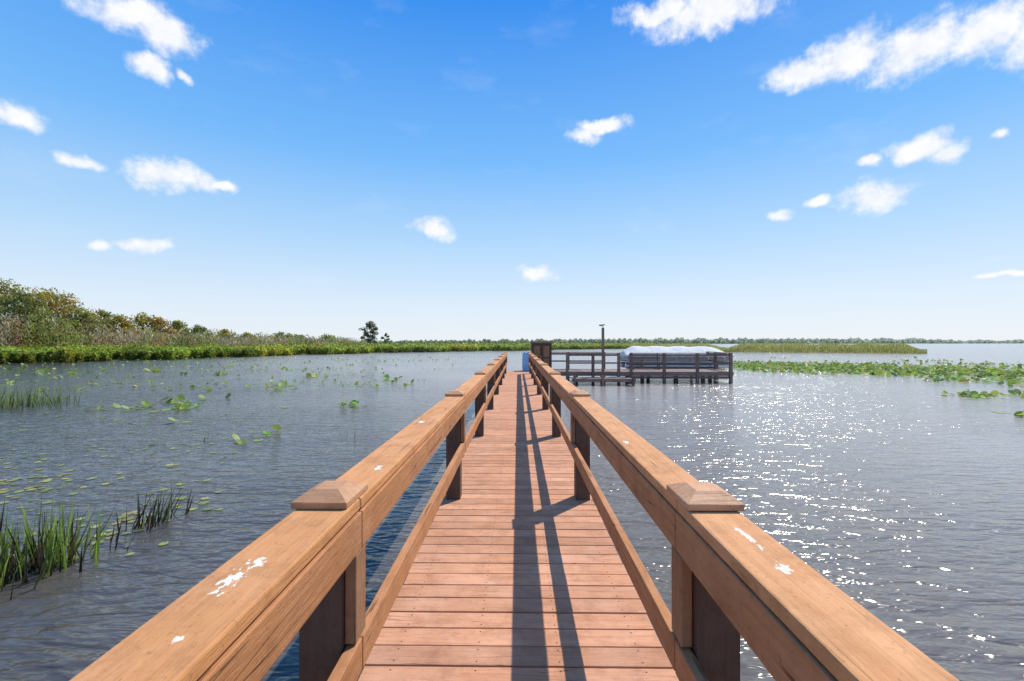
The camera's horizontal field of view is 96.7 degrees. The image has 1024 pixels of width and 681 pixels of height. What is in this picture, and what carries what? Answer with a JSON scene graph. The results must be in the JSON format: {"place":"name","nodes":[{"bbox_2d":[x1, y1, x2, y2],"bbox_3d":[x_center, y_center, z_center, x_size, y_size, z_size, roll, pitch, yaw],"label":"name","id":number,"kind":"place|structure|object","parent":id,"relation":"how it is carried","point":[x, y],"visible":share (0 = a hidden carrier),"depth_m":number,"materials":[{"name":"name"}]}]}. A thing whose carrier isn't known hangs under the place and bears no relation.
{"place":"outdoors","nodes":[
{"label":"outdoors","id":0,"kind":"place"},
{"bbox_2d":[6,348,626,362],"bbox_3d":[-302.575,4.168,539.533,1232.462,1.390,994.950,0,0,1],"label":"marsh ground","id":1,"kind":"structure","parent":0,"point":[293,354],"depth_m":77.74,"materials":[{"name":"green plant"}]},
{"bbox_2d":[0,277,34,345],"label":"cypress tree","id":2,"kind":"object","parent":1,"relation":"on","point":[4,284],"visible":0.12,"depth_m":64.66,"materials":[{"name":"green plant"}]},
{"bbox_2d":[0,278,47,342],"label":"maple tree","id":3,"kind":"object","parent":1,"relation":"on","point":[5,293],"visible":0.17,"depth_m":63.44,"materials":[{"name":"green plant"}]},
{"bbox_2d":[0,291,56,345],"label":"cypress tree","id":4,"kind":"object","parent":1,"relation":"on","point":[21,299],"visible":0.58,"depth_m":60.23,"materials":[{"name":"green plant"}]},
{"bbox_2d":[2,287,80,344],"bbox_3d":[-66.410,-2.541,64.169,8.229,9.957,8.637,0,0,1],"label":"cypress tree","id":5,"kind":"object","parent":1,"relation":"on","point":[41,296],"visible":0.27,"depth_m":63.31,"materials":[{"name":"green plant"}]},
{"bbox_2d":[15,287,78,343],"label":"maple tree","id":6,"kind":"object","parent":1,"relation":"on","point":[61,298],"visible":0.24,"depth_m":65.88,"materials":[{"name":"green plant"}]},
{"bbox_2d":[31,290,109,343],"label":"cypress tree","id":7,"kind":"object","parent":1,"relation":"on","point":[71,301],"visible":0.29,"depth_m":67.78,"materials":[{"name":"green plant"}]},
{"bbox_2d":[58,307,112,344],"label":"cypress tree","id":8,"kind":"object","parent":1,"relation":"on","point":[85,315],"visible":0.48,"depth_m":65.57,"materials":[{"name":"green plant"}]},
{"bbox_2d":[87,310,124,342],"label":"maple tree","id":9,"kind":"object","parent":1,"relation":"on","point":[106,314],"visible":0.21,"depth_m":71.85,"materials":[{"name":"green plant"}]},
{"bbox_2d":[105,314,142,343],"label":"cypress tree","id":10,"kind":"object","parent":1,"relation":"on","point":[124,325],"visible":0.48,"depth_m":71.66,"materials":[{"name":"green plant"}]},
{"bbox_2d":[122,312,159,341],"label":"cypress tree","id":11,"kind":"object","parent":1,"relation":"on","point":[142,320],"visible":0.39,"depth_m":77.98,"materials":[{"name":"green plant"}]},
{"bbox_2d":[140,317,181,343],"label":"maple tree","id":12,"kind":"object","parent":1,"relation":"on","point":[161,323],"visible":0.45,"depth_m":78.16,"materials":[{"name":"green plant"}]},
{"bbox_2d":[167,319,192,342],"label":"cypress tree","id":13,"kind":"object","parent":1,"relation":"on","point":[179,324],"visible":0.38,"depth_m":84.37,"materials":[{"name":"green plant"}]},
{"bbox_2d":[0,307,366,347],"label":"brush thicket","id":14,"kind":"object","parent":1,"relation":"on","point":[161,339],"visible":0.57,"depth_m":65.72,"materials":[{"name":"green plant"}]},
{"bbox_2d":[186,324,209,340],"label":"cypress tree","id":15,"kind":"object","parent":1,"relation":"on","point":[197,328],"visible":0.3,"depth_m":88.67,"materials":[{"name":"green plant"}]},
{"bbox_2d":[213,329,237,342],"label":"maple tree","id":16,"kind":"object","parent":1,"relation":"on","point":[222,331],"visible":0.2,"depth_m":94.69,"materials":[{"name":"green plant"}]},
{"bbox_2d":[236,332,255,343],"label":"cypress tree","id":17,"kind":"object","parent":1,"relation":"on","point":[245,333],"visible":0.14,"depth_m":99.98,"materials":[{"name":"green plant"}]},
{"bbox_2d":[270,331,291,342],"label":"willow tree","id":18,"kind":"object","parent":1,"relation":"on","point":[281,333],"visible":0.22,"depth_m":120.62,"materials":[{"name":"green plant"}]},
{"bbox_2d":[288,334,309,341],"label":"willow tree","id":19,"kind":"object","parent":1,"relation":"on","point":[289,336],"visible":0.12,"depth_m":120.60,"materials":[{"name":"green plant"}]},
{"bbox_2d":[317,333,334,342],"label":"willow tree","id":20,"kind":"object","parent":1,"relation":"on","point":[325,336],"visible":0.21,"depth_m":120.29,"materials":[{"name":"green plant"}]},
{"bbox_2d":[0,342,652,363],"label":"marsh vegetation","id":21,"kind":"object","parent":1,"relation":"on","point":[27,353],"visible":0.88,"depth_m":66.55,"materials":[{"name":"green plant"}]},
{"bbox_2d":[359,321,378,343],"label":"oak tree","id":22,"kind":"object","parent":1,"relation":"on","point":[369,338],"visible":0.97,"depth_m":149.71,"materials":[{"name":"green plant"}]},
{"bbox_2d":[381,333,390,343],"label":"oak tree","id":23,"kind":"object","parent":1,"relation":"on","point":[387,339],"visible":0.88,"depth_m":150.25,"materials":[{"name":"green plant"}]},
{"bbox_2d":[0,343,1023,680],"bbox_3d":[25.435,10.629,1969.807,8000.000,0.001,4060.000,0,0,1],"label":"water","id":24,"kind":"structure","parent":0,"point":[894,503],"depth_m":7.64,"materials":[{"name":"grey liquid"}]},
{"bbox_2d":[0,497,115,587],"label":"cattail reeds","id":25,"kind":"object","parent":24,"relation":"in","point":[46,548],"visible":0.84,"depth_m":4.33,"materials":[{"name":"green plant"}]},
{"bbox_2d":[1,479,192,599],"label":"cattail reeds","id":26,"kind":"object","parent":24,"relation":"in","point":[151,520],"visible":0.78,"depth_m":5.29,"materials":[{"name":"green plant"}]},
{"bbox_2d":[0,391,270,561],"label":"floating pondweed","id":27,"kind":"object","parent":24,"relation":"on","point":[123,515],"visible":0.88,"depth_m":6.54,"materials":[{"name":"green plant"}]},
{"bbox_2d":[0,382,353,440],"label":"cattail reeds","id":28,"kind":"object","parent":24,"relation":"in","point":[33,399],"visible":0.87,"depth_m":15.33,"materials":[{"name":"green plant"}]},
{"bbox_2d":[0,355,1023,444],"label":"lily pads","id":29,"kind":"object","parent":24,"relation":"on","point":[950,372],"visible":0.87,"depth_m":31.25,"materials":[{"name":"green plant"}]},
{"bbox_2d":[69,352,958,680],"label":"boardwalk","id":30,"kind":"structure","parent":24,"relation":"in","point":[509,566],"depth_m":1.96,"materials":[{"name":"brown wood"}]},
{"bbox_2d":[522,352,528,370],"bbox_3d":[0.768,1.140,24.587,0.450,1.008,0.450,0,0,1],"label":"plastic barrel","id":31,"kind":"object","parent":30,"relation":"on","point":[525,361],"visible":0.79,"depth_m":24.40,"materials":[{"name":"blue plastic"}]},
{"bbox_2d":[552,351,733,385],"bbox_3d":[7.392,2.100,25.652,13.013,2.900,6.612,0,0,-22],"label":"dock","id":32,"kind":"object","parent":24,"relation":"in","point":[630,374],"visible":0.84,"depth_m":23.89,"materials":[{"name":"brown wood"}]},
{"bbox_2d":[530,341,552,367],"bbox_3d":[1.621,0.848,25.203,1.250,1.598,0.850,0,0,1],"label":"storage cabinet","id":33,"kind":"object","parent":32,"relation":"on","point":[542,350],"visible":0.62,"depth_m":24.85,"materials":[{"name":"brown wood"}]},
{"bbox_2d":[599,324,604,371],"bbox_3d":[4.778,1.336,24.185,0.293,4.416,0.180,0,0,1],"label":"lamp post","id":34,"kind":"object","parent":32,"relation":"on","point":[602,347],"visible":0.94,"depth_m":24.13,"materials":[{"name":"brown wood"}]},
{"bbox_2d":[633,356,661,369],"bbox_3d":[7.637,1.202,26.034,1.800,0.900,0.470,0,0,1],"label":"park bench","id":35,"kind":"object","parent":32,"relation":"on","point":[657,357],"visible":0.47,"depth_m":26.23,"materials":[{"name":"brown wood"}]},
{"bbox_2d":[580,342,725,348],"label":"reed bed","id":36,"kind":"object","parent":24,"relation":"on","point":[680,344],"visible":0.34,"depth_m":150.82,"materials":[{"name":"green plant"}]},
{"bbox_2d":[719,342,927,353],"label":"reed bed","id":37,"kind":"object","parent":24,"relation":"on","point":[904,348],"visible":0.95,"depth_m":95.00,"materials":[{"name":"green plant"}]},
{"bbox_2d":[0,0,1023,342],"label":"sky","id":38,"kind":"structure","parent":0,"point":[457,170],"materials":[{"name":"blue"}]},
{"label":"ground","id":39,"kind":"structure","parent":0,"visible":0},
{"bbox_2d":[138,337,1023,344],"bbox_3d":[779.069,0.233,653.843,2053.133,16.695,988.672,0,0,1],"label":"distant tree line","id":40,"kind":"object","parent":39,"relation":"on","point":[745,340],"visible":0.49,"depth_m":767.20,"materials":[{"name":"green plant"}]},
{"bbox_3d":[9.944,2.363,28.514,4.570,2.400,3.120,0,0,1],"label":"boat lift","id":41,"kind":"object","parent":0,"visible":0},
{"bbox_2d":[620,346,733,368],"bbox_3d":[10.169,1.049,28.517,6.600,1.428,2.620,0,0,1],"label":"pontoon boat","id":42,"kind":"object","parent":41,"relation":"on","point":[624,358],"visible":0.7,"depth_m":27.52,"materials":[{"name":"fabric"}]}
]}

